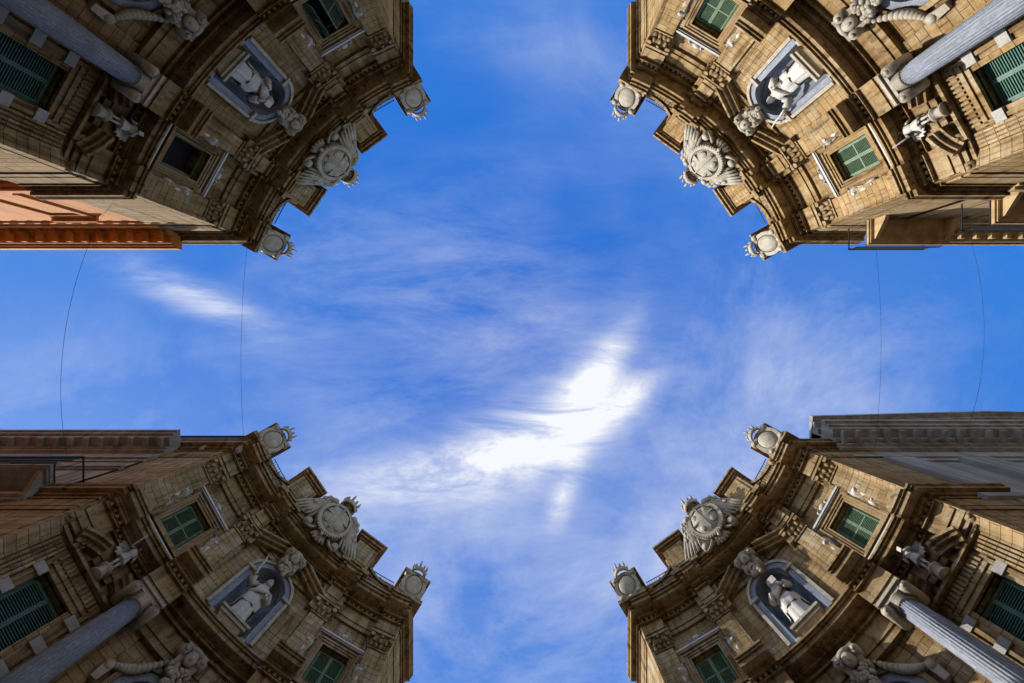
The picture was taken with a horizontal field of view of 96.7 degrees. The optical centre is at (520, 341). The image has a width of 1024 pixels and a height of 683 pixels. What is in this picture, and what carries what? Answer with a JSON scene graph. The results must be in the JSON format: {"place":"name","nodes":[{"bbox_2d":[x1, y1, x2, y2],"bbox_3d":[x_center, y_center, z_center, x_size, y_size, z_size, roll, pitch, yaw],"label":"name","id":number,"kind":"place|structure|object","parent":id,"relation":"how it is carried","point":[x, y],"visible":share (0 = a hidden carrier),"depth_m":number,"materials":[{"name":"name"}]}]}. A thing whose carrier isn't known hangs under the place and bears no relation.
{"place":"outdoors","nodes":[
{"label":"outdoors","id":0,"kind":"place"},
{"bbox_2d":[0,0,1023,682],"label":"sky","id":1,"kind":"structure","parent":0,"point":[521,339],"materials":[{"name":"blue"}]},
{"label":"paving","id":2,"kind":"structure","parent":0,"visible":0},
{"bbox_2d":[0,179,181,249],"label":"orange palazzo","id":3,"kind":"structure","parent":2,"relation":"on","point":[28,221],"depth_m":18.69,"materials":[{"name":"paint"}]},
{"bbox_2d":[61,233,93,454],"bbox_3d":[-17.949,0.000,18.389,0.013,1.034,9.571,4,-90,0],"label":"cable","id":4,"kind":"object","parent":3,"relation":"attached to","point":[64,337],"visible":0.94,"depth_m":18.08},
{"bbox_2d":[0,430,243,503],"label":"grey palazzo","id":5,"kind":"structure","parent":2,"relation":"on","point":[32,462],"depth_m":18.57,"materials":[{"name":"beige paint"}]},
{"bbox_2d":[0,0,430,260],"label":"building","id":6,"kind":"structure","parent":2,"relation":"on","point":[214,155],"depth_m":14.96,"materials":[{"name":"stone"}]},
{"bbox_2d":[110,114,143,141],"bbox_3d":[-11.473,-6.274,13.259,0.526,1.304,0.796,9,-90,0],"label":"statue","id":7,"kind":"object","parent":6,"relation":"on","point":[125,130],"visible":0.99,"depth_m":13.27,"materials":[{"name":"stone"}]},
{"bbox_2d":[230,59,273,107],"bbox_3d":[-9.548,-9.222,16.377,1.020,2.567,1.000,0,-90,0],"label":"statue","id":8,"kind":"object","parent":6,"relation":"on","point":[245,76],"visible":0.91,"depth_m":16.20,"materials":[{"name":"stone"}]},
{"bbox_2d":[0,422,430,682],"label":"building","id":9,"kind":"structure","parent":2,"relation":"on","point":[218,520],"depth_m":14.96,"materials":[{"name":"stone"}]},
{"bbox_2d":[110,534,148,568],"bbox_3d":[-11.483,6.273,13.295,0.517,1.376,0.796,-9,-90,0],"label":"statue","id":10,"kind":"object","parent":9,"relation":"on","point":[124,552],"visible":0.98,"depth_m":13.28,"materials":[{"name":"stone"}]},
{"bbox_2d":[241,243,247,435],"bbox_3d":[-11.649,0.000,19.199,0.010,0.412,8.744,1,-90,0],"label":"cable","id":11,"kind":"object","parent":9,"relation":"attached to","point":[241,331],"visible":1,"depth_m":19.09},
{"bbox_2d":[228,555,273,621],"bbox_3d":[-9.682,9.162,16.525,1.390,2.863,0.842,44,-90,0],"label":"statue","id":12,"kind":"object","parent":9,"relation":"on","point":[247,605],"visible":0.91,"depth_m":16.24,"materials":[{"name":"stone"}]},
{"bbox_2d":[609,0,1023,260],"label":"building","id":13,"kind":"structure","parent":2,"relation":"on","point":[820,162],"depth_m":15.30,"materials":[{"name":"stone"}]},
{"bbox_2d":[766,60,810,127],"bbox_3d":[9.684,-9.164,16.525,1.390,2.863,0.849,44,-90,0],"label":"statue","id":14,"kind":"object","parent":13,"relation":"on","point":[793,77],"visible":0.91,"depth_m":16.27,"materials":[{"name":"stone"}]},
{"bbox_2d":[891,113,930,148],"bbox_3d":[11.483,-6.273,13.295,0.517,1.376,0.796,-9,-90,0],"label":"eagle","id":15,"kind":"object","parent":13,"relation":"on","point":[914,129],"visible":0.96,"depth_m":13.27,"materials":[{"name":"stone"}]},
{"bbox_2d":[609,422,1023,682],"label":"building","id":16,"kind":"structure","parent":2,"relation":"on","point":[826,527],"depth_m":15.33,"materials":[{"name":"stone"}]},
{"bbox_2d":[766,575,811,623],"bbox_3d":[9.538,9.218,16.377,0.999,2.567,0.992,0,-90,0],"label":"statue","id":17,"kind":"object","parent":16,"relation":"on","point":[790,602],"visible":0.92,"depth_m":16.19,"materials":[{"name":"stone"}]},
{"bbox_2d":[896,541,930,569],"bbox_3d":[11.473,6.274,13.259,0.526,1.304,0.796,9,-90,0],"label":"statue","id":18,"kind":"object","parent":16,"relation":"on","point":[915,552],"visible":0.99,"depth_m":13.27,"materials":[{"name":"stone"}]},
{"bbox_2d":[809,411,1023,502],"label":"building","id":19,"kind":"structure","parent":2,"relation":"on","point":[944,442],"depth_m":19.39,"materials":[{"name":"grey stone"}]},
{"bbox_2d":[848,183,1023,249],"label":"palazzo","id":20,"kind":"structure","parent":2,"relation":"on","point":[990,222],"depth_m":17.39,"materials":[{"name":"beige paint"}]},
{"bbox_2d":[875,245,880,441],"bbox_3d":[14.950,0.000,19.074,0.010,0.462,9.544,-1,-90,0],"label":"cable","id":21,"kind":"object","parent":20,"relation":"attached to","point":[880,372],"visible":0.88,"depth_m":18.96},
{"bbox_2d":[964,233,983,438],"bbox_3d":[18.601,0.001,18.933,0.011,1.544,9.579,-5,-90,0],"label":"cable","id":22,"kind":"object","parent":20,"relation":"attached to","point":[983,348],"visible":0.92,"depth_m":18.37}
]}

